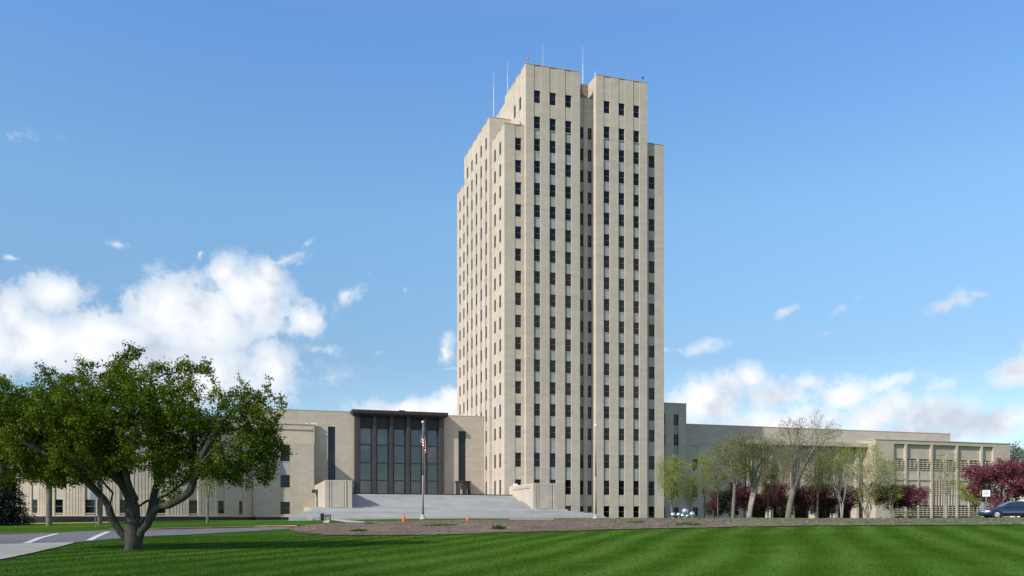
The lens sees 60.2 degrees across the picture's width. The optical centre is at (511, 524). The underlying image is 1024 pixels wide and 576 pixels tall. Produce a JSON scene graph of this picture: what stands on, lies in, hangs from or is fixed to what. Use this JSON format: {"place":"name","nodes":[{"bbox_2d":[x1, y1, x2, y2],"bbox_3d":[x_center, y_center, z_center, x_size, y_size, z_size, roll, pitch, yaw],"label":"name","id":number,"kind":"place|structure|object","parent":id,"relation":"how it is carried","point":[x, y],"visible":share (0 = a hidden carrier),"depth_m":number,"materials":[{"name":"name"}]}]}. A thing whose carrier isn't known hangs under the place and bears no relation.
{"place":"outdoors","nodes":[
{"label":"outdoors","id":0,"kind":"place"},
{"bbox_2d":[0,542,74,558],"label":"pavement","id":1,"kind":"structure","parent":0,"point":[9,550],"depth_m":44.98,"materials":[{"name":"concrete"}]},
{"bbox_2d":[0,527,287,543],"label":"road","id":2,"kind":"structure","parent":0,"point":[60,537],"depth_m":67.33,"materials":[{"name":"grey asphalt"}]},
{"bbox_2d":[0,518,1023,575],"bbox_3d":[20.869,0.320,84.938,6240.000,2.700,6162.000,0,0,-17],"label":"ground","id":3,"kind":"structure","parent":0,"point":[66,527],"depth_m":38.17,"materials":[{"name":"green plant"}]},
{"bbox_2d":[0,464,36,525],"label":"spruce","id":4,"kind":"object","parent":3,"relation":"on","point":[9,507],"visible":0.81,"depth_m":111.52,"materials":[{"name":"green plant"}]},
{"bbox_2d":[0,531,59,533],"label":"kerb","id":5,"kind":"structure","parent":3,"relation":"on","point":[30,532],"depth_m":72.34,"materials":[{"name":"yellow paint"}]},
{"bbox_2d":[6,446,77,525],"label":"street tree","id":6,"kind":"object","parent":3,"relation":"on","point":[48,507],"visible":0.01,"depth_m":107.69,"materials":[{"name":"grey plant"}]},
{"bbox_2d":[85,446,137,523],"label":"street tree","id":7,"kind":"object","parent":3,"relation":"on","point":[99,511],"depth_m":109.76,"materials":[{"name":"grey plant"}]},
{"bbox_2d":[0,340,296,549],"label":"spreading tree","id":8,"kind":"object","parent":3,"relation":"on","point":[58,423],"visible":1,"depth_m":41.75,"materials":[{"name":"green plant"}]},
{"bbox_2d":[0,419,317,522],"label":"curved wing","id":9,"kind":"structure","parent":3,"relation":"on","point":[289,494],"depth_m":132.49,"materials":[{"name":"beige stone"}]},
{"bbox_2d":[56,499,62,512],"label":"window","id":10,"kind":"structure","parent":9,"relation":"in","point":[59,502],"depth_m":125.28,"materials":[{"name":"black glass"}]},
{"bbox_2d":[86,499,94,512],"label":"window","id":11,"kind":"structure","parent":9,"relation":"in","point":[90,503],"depth_m":125.61,"materials":[{"name":"black glass"}]},
{"bbox_2d":[189,500,196,512],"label":"window","id":12,"kind":"structure","parent":9,"relation":"in","point":[192,503],"depth_m":130.03,"materials":[{"name":"black glass"}]},
{"bbox_2d":[218,501,223,513],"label":"window","id":13,"kind":"structure","parent":9,"relation":"in","point":[220,503],"depth_m":132.37,"materials":[{"name":"black glass"}]},
{"bbox_2d":[280,475,289,487],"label":"window","id":14,"kind":"structure","parent":9,"relation":"in","point":[284,479],"depth_m":138.97,"materials":[{"name":"black glass"}]},
{"bbox_2d":[280,502,289,513],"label":"window","id":15,"kind":"structure","parent":9,"relation":"in","point":[284,506],"depth_m":138.94,"materials":[{"name":"black glass"}]},
{"bbox_2d":[109,526,296,529],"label":"kerb","id":16,"kind":"structure","parent":3,"relation":"on","point":[214,527],"depth_m":82.73,"materials":[{"name":"red paint"}]},
{"bbox_2d":[195,460,227,523],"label":"street tree","id":17,"kind":"object","parent":3,"relation":"on","point":[205,483],"visible":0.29,"depth_m":102.87,"materials":[{"name":"green plant"}]},
{"bbox_2d":[239,408,483,493],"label":"entrance hall","id":18,"kind":"structure","parent":3,"relation":"on","point":[372,451],"depth_m":149.20,"materials":[{"name":"stone"}]},
{"bbox_2d":[328,427,334,479],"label":"slot window","id":19,"kind":"structure","parent":18,"relation":"in","point":[331,430],"depth_m":146.53,"materials":[{"name":"black glass"}]},
{"bbox_2d":[458,431,465,493],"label":"slot window","id":20,"kind":"structure","parent":18,"relation":"in","point":[461,434],"depth_m":153.12,"materials":[{"name":"black glass"}]},
{"bbox_2d":[420,421,425,518],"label":"flagpole","id":21,"kind":"object","parent":3,"relation":"on","point":[423,505],"visible":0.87,"depth_m":113.59,"materials":[{"name":"metal"}]},
{"bbox_2d":[421,429,425,453],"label":"flag","id":22,"kind":"object","parent":21,"relation":"hanging from","point":[423,440],"visible":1,"depth_m":113.50,"materials":[{"name":"fabric"}]},
{"bbox_2d":[289,480,606,520],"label":"grand staircase","id":23,"kind":"structure","parent":3,"relation":"on","point":[337,499],"depth_m":128.44,"materials":[{"name":"stone"}]},
{"bbox_2d":[457,63,663,517],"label":"office tower","id":24,"kind":"structure","parent":3,"relation":"on","point":[560,274],"depth_m":148.45,"materials":[{"name":"stone"}]},
{"bbox_2d":[515,453,520,466],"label":"window","id":25,"kind":"structure","parent":24,"relation":"in","point":[517,455],"depth_m":144.63,"materials":[{"name":"black glass"}]},
{"bbox_2d":[515,359,520,371],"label":"window","id":26,"kind":"structure","parent":24,"relation":"in","point":[517,361],"depth_m":144.62,"materials":[{"name":"black glass"}]},
{"bbox_2d":[515,381,520,393],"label":"window","id":27,"kind":"structure","parent":24,"relation":"in","point":[517,383],"depth_m":144.62,"materials":[{"name":"black glass"}]},
{"bbox_2d":[515,403,520,415],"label":"window","id":28,"kind":"structure","parent":24,"relation":"in","point":[517,405],"depth_m":144.62,"materials":[{"name":"black glass"}]},
{"bbox_2d":[515,425,520,437],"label":"window","id":29,"kind":"structure","parent":24,"relation":"in","point":[517,428],"depth_m":144.62,"materials":[{"name":"black glass"}]},
{"bbox_2d":[534,453,539,466],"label":"window","id":30,"kind":"structure","parent":24,"relation":"in","point":[536,455],"depth_m":144.86,"materials":[{"name":"black glass"}]},
{"bbox_2d":[534,205,539,217],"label":"window","id":31,"kind":"structure","parent":24,"relation":"in","point":[536,207],"depth_m":144.83,"materials":[{"name":"black glass"}]},
{"bbox_2d":[534,227,539,239],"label":"window","id":32,"kind":"structure","parent":24,"relation":"in","point":[536,229],"depth_m":144.83,"materials":[{"name":"black glass"}]},
{"bbox_2d":[534,249,539,261],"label":"window","id":33,"kind":"structure","parent":24,"relation":"in","point":[536,251],"depth_m":144.83,"materials":[{"name":"black glass"}]},
{"bbox_2d":[534,271,539,283],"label":"window","id":34,"kind":"structure","parent":24,"relation":"in","point":[536,273],"depth_m":144.83,"materials":[{"name":"black glass"}]},
{"bbox_2d":[534,293,539,305],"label":"window","id":35,"kind":"structure","parent":24,"relation":"in","point":[536,295],"depth_m":144.83,"materials":[{"name":"black glass"}]},
{"bbox_2d":[534,315,539,327],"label":"window","id":36,"kind":"structure","parent":24,"relation":"in","point":[536,318],"depth_m":144.83,"materials":[{"name":"black glass"}]},
{"bbox_2d":[534,337,539,349],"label":"window","id":37,"kind":"structure","parent":24,"relation":"in","point":[536,340],"depth_m":144.83,"materials":[{"name":"black glass"}]},
{"bbox_2d":[534,359,539,371],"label":"window","id":38,"kind":"structure","parent":24,"relation":"in","point":[536,362],"depth_m":144.83,"materials":[{"name":"black glass"}]},
{"bbox_2d":[534,381,539,393],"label":"window","id":39,"kind":"structure","parent":24,"relation":"in","point":[536,384],"depth_m":144.83,"materials":[{"name":"black glass"}]},
{"bbox_2d":[550,453,555,466],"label":"window","id":40,"kind":"structure","parent":24,"relation":"in","point":[552,455],"depth_m":145.68,"materials":[{"name":"black glass"}]},
{"bbox_2d":[550,294,555,306],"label":"window","id":41,"kind":"structure","parent":24,"relation":"in","point":[552,297],"depth_m":145.64,"materials":[{"name":"black glass"}]},
{"bbox_2d":[550,316,555,328],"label":"window","id":42,"kind":"structure","parent":24,"relation":"in","point":[552,319],"depth_m":145.64,"materials":[{"name":"black glass"}]},
{"bbox_2d":[550,338,555,350],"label":"window","id":43,"kind":"structure","parent":24,"relation":"in","point":[552,341],"depth_m":145.64,"materials":[{"name":"black glass"}]},
{"bbox_2d":[550,360,555,372],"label":"window","id":44,"kind":"structure","parent":24,"relation":"in","point":[552,363],"depth_m":145.64,"materials":[{"name":"black glass"}]},
{"bbox_2d":[550,382,555,394],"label":"window","id":45,"kind":"structure","parent":24,"relation":"in","point":[552,384],"depth_m":145.64,"materials":[{"name":"black glass"}]},
{"bbox_2d":[550,404,555,416],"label":"window","id":46,"kind":"structure","parent":24,"relation":"in","point":[552,406],"depth_m":145.66,"materials":[{"name":"black glass"}]},
{"bbox_2d":[550,426,555,438],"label":"window","id":47,"kind":"structure","parent":24,"relation":"in","point":[552,428],"depth_m":145.68,"materials":[{"name":"black glass"}]},
{"bbox_2d":[565,480,570,494],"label":"window","id":48,"kind":"structure","parent":24,"relation":"in","point":[567,482],"depth_m":146.50,"materials":[{"name":"black glass"}]},
{"bbox_2d":[565,454,570,467],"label":"window","id":49,"kind":"structure","parent":24,"relation":"in","point":[567,456],"depth_m":146.43,"materials":[{"name":"black glass"}]},
{"bbox_2d":[565,230,570,242],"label":"window","id":50,"kind":"structure","parent":24,"relation":"in","point":[567,233],"depth_m":146.43,"materials":[{"name":"black glass"}]},
{"bbox_2d":[565,252,570,264],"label":"window","id":51,"kind":"structure","parent":24,"relation":"in","point":[567,254],"depth_m":146.43,"materials":[{"name":"black glass"}]},
{"bbox_2d":[565,339,570,351],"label":"window","id":52,"kind":"structure","parent":24,"relation":"in","point":[567,342],"depth_m":146.43,"materials":[{"name":"black glass"}]},
{"bbox_2d":[565,361,570,373],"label":"window","id":53,"kind":"structure","parent":24,"relation":"in","point":[567,363],"depth_m":146.43,"materials":[{"name":"black glass"}]},
{"bbox_2d":[633,481,638,494],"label":"window","id":54,"kind":"structure","parent":24,"relation":"in","point":[635,483],"depth_m":150.10,"materials":[{"name":"black glass"}]},
{"bbox_2d":[633,455,638,468],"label":"window","id":55,"kind":"structure","parent":24,"relation":"in","point":[635,457],"depth_m":150.08,"materials":[{"name":"black glass"}]},
{"bbox_2d":[649,481,653,495],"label":"window","id":56,"kind":"structure","parent":24,"relation":"in","point":[651,484],"depth_m":151.74,"materials":[{"name":"black glass"}]},
{"bbox_2d":[593,425,598,517],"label":"flagpole","id":57,"kind":"object","parent":3,"relation":"on","point":[595,515],"visible":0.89,"depth_m":120.67,"materials":[{"name":"metal"}]},
{"bbox_2d":[284,517,1023,534],"bbox_3d":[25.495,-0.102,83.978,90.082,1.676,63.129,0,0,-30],"label":"mulch bed","id":58,"kind":"object","parent":3,"relation":"on","point":[376,528],"visible":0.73,"depth_m":69.55,"materials":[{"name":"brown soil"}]},
{"bbox_2d":[611,516,1022,527],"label":"weeds","id":59,"kind":"object","parent":58,"relation":"on","point":[819,521],"visible":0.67,"depth_m":71.28,"materials":[{"name":"green plant"}]},
{"bbox_2d":[652,453,690,517],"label":"lime tree","id":60,"kind":"object","parent":3,"relation":"on","point":[671,475],"visible":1,"depth_m":117.86,"materials":[{"name":"green plant"}]},
{"bbox_2d":[664,402,686,517],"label":"link block","id":61,"kind":"structure","parent":3,"relation":"on","point":[674,429],"depth_m":158.92,"materials":[{"name":"grey stone"}]},
{"bbox_2d":[678,463,702,517],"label":"lime tree","id":62,"kind":"object","parent":3,"relation":"on","point":[687,492],"visible":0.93,"depth_m":119.78,"materials":[{"name":"green plant"}]},
{"bbox_2d":[684,445,719,517],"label":"lime tree","id":63,"kind":"object","parent":3,"relation":"on","point":[700,472],"visible":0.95,"depth_m":121.87,"materials":[{"name":"green plant"}]},
{"bbox_2d":[705,489,719,512],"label":"crabapple","id":64,"kind":"object","parent":3,"relation":"on","point":[709,504],"visible":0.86,"depth_m":127.97,"materials":[{"name":"purple plant"}]},
{"bbox_2d":[698,445,729,517],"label":"budding tree","id":65,"kind":"object","parent":3,"relation":"on","point":[718,473],"visible":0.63,"depth_m":125.88,"materials":[{"name":"green plant"}]},
{"bbox_2d":[701,491,729,516],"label":"evergreen bush","id":66,"kind":"object","parent":3,"relation":"on","point":[721,500],"visible":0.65,"depth_m":130.36,"materials":[{"name":"green plant"}]},
{"bbox_2d":[720,488,742,517],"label":"evergreen bush","id":67,"kind":"object","parent":3,"relation":"on","point":[729,492],"visible":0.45,"depth_m":131.64,"materials":[{"name":"green plant"}]},
{"bbox_2d":[710,427,759,517],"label":"budding tree","id":68,"kind":"object","parent":3,"relation":"on","point":[733,469],"visible":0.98,"depth_m":117.75,"materials":[{"name":"green plant"}]},
{"bbox_2d":[726,479,761,517],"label":"crabapple","id":69,"kind":"object","parent":3,"relation":"on","point":[743,497],"visible":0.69,"depth_m":126.29,"materials":[{"name":"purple plant"}]},
{"bbox_2d":[738,426,777,517],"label":"budding tree","id":70,"kind":"object","parent":3,"relation":"on","point":[753,485],"visible":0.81,"depth_m":118.65,"materials":[{"name":"green plant"}]},
{"bbox_2d":[745,493,772,517],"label":"evergreen bush","id":71,"kind":"object","parent":3,"relation":"on","point":[757,510],"visible":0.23,"depth_m":132.35,"materials":[{"name":"green plant"}]},
{"bbox_2d":[757,458,780,517],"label":"budding tree","id":72,"kind":"object","parent":3,"relation":"on","point":[770,485],"visible":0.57,"depth_m":121.87,"materials":[{"name":"green plant"}]},
{"bbox_2d":[755,481,788,517],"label":"crabapple","id":73,"kind":"object","parent":3,"relation":"on","point":[774,500],"visible":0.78,"depth_m":126.69,"materials":[{"name":"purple plant"}]},
{"bbox_2d":[752,439,796,517],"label":"budding tree","id":74,"kind":"object","parent":3,"relation":"on","point":[783,473],"visible":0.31,"depth_m":127.67,"materials":[{"name":"green plant"}]},
{"bbox_2d":[774,494,804,517],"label":"evergreen bush","id":75,"kind":"object","parent":3,"relation":"on","point":[796,509],"visible":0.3,"depth_m":134.34,"materials":[{"name":"green plant"}]},
{"bbox_2d":[757,405,844,517],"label":"tall bare tree","id":76,"kind":"object","parent":3,"relation":"on","point":[792,493],"visible":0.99,"depth_m":115.42,"materials":[{"name":"grey plant"}]},
{"bbox_2d":[788,481,830,517],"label":"crabapple","id":77,"kind":"object","parent":3,"relation":"on","point":[807,500],"visible":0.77,"depth_m":124.81,"materials":[{"name":"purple plant"}]},
{"bbox_2d":[686,424,949,517],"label":"long wing","id":78,"kind":"structure","parent":3,"relation":"on","point":[702,435],"depth_m":170.33,"materials":[{"name":"beige stone"}]},
{"bbox_2d":[804,501,836,517],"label":"evergreen bush","id":79,"kind":"object","parent":3,"relation":"on","point":[812,509],"visible":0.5,"depth_m":134.36,"materials":[{"name":"green plant"}]},
{"bbox_2d":[799,441,842,517],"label":"budding tree","id":80,"kind":"object","parent":3,"relation":"on","point":[818,475],"visible":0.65,"depth_m":120.86,"materials":[{"name":"green plant"}]},
{"bbox_2d":[804,450,842,517],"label":"budding tree","id":81,"kind":"object","parent":3,"relation":"on","point":[829,474],"visible":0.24,"depth_m":127.47,"materials":[{"name":"green plant"}]},
{"bbox_2d":[814,484,847,517],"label":"crabapple","id":82,"kind":"object","parent":3,"relation":"on","point":[830,501],"visible":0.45,"depth_m":126.14,"materials":[{"name":"purple plant"}]},
{"bbox_2d":[815,437,857,517],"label":"budding tree","id":83,"kind":"object","parent":3,"relation":"on","point":[841,466],"visible":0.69,"depth_m":123.72,"materials":[{"name":"green plant"}]},
{"bbox_2d":[822,473,859,517],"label":"bare tree","id":84,"kind":"object","parent":3,"relation":"on","point":[842,508],"visible":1,"depth_m":116.95,"materials":[{"name":"grey plant"}]},
{"bbox_2d":[836,484,865,517],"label":"crabapple","id":85,"kind":"object","parent":3,"relation":"on","point":[851,501],"visible":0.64,"depth_m":123.65,"materials":[{"name":"purple plant"}]},
{"bbox_2d":[845,443,897,517],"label":"budding tree","id":86,"kind":"object","parent":3,"relation":"on","point":[871,473],"visible":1,"depth_m":117.73,"materials":[{"name":"green plant"}]},
{"bbox_2d":[867,479,912,510],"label":"crabapple","id":87,"kind":"object","parent":3,"relation":"on","point":[881,499],"visible":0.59,"depth_m":120.70,"materials":[{"name":"green plant"}]},
{"bbox_2d":[872,457,908,517],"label":"budding tree","id":88,"kind":"object","parent":3,"relation":"on","point":[889,489],"visible":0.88,"depth_m":118.86,"materials":[{"name":"green plant"}]},
{"bbox_2d":[890,506,917,517],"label":"dry bush","id":89,"kind":"object","parent":3,"relation":"on","point":[905,512],"visible":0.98,"depth_m":111.92,"materials":[{"name":"brown plant"}]},
{"bbox_2d":[894,482,931,517],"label":"crabapple","id":90,"kind":"object","parent":3,"relation":"on","point":[913,499],"visible":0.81,"depth_m":120.39,"materials":[{"name":"purple plant"}]},
{"bbox_2d":[856,439,1010,517],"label":"louvred block","id":91,"kind":"structure","parent":3,"relation":"on","point":[915,455],"depth_m":176.50,"materials":[{"name":"concrete"}]},
{"bbox_2d":[937,454,954,517],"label":"street lamp","id":92,"kind":"object","parent":3,"relation":"on","point":[946,486],"visible":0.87,"depth_m":135.93,"materials":[{"name":"metal"}]},
{"bbox_2d":[928,451,967,517],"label":"budding tree","id":93,"kind":"object","parent":3,"relation":"on","point":[947,475],"visible":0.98,"depth_m":133.06,"materials":[{"name":"green plant"}]},
{"bbox_2d":[955,481,989,516],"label":"green tree","id":94,"kind":"object","parent":3,"relation":"on","point":[968,497],"visible":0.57,"depth_m":111.59,"materials":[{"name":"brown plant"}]},
{"bbox_2d":[958,456,1023,516],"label":"crabapple","id":95,"kind":"object","parent":3,"relation":"on","point":[980,477],"visible":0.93,"depth_m":98.52,"materials":[{"name":"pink plant"}]},
{"bbox_2d":[987,496,1002,507],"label":"crabapple","id":96,"kind":"object","parent":3,"relation":"on","point":[995,504],"visible":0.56,"depth_m":91.91,"materials":[{"name":"purple plant"}]},
{"bbox_2d":[977,501,1023,517],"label":"parked car","id":97,"kind":"object","parent":3,"relation":"on","point":[1014,508],"visible":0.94,"depth_m":73.26,"materials":[{"name":"blue paint"}]},
{"bbox_2d":[1010,441,1023,516],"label":"tree","id":98,"kind":"object","parent":3,"relation":"on","point":[1013,451],"visible":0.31,"depth_m":204.30,"materials":[{"name":"grey plant"}]},
{"bbox_2d":[0,0,1023,516],"label":"sky","id":99,"kind":"structure","parent":0,"point":[254,188],"materials":[{"name":"blue"}]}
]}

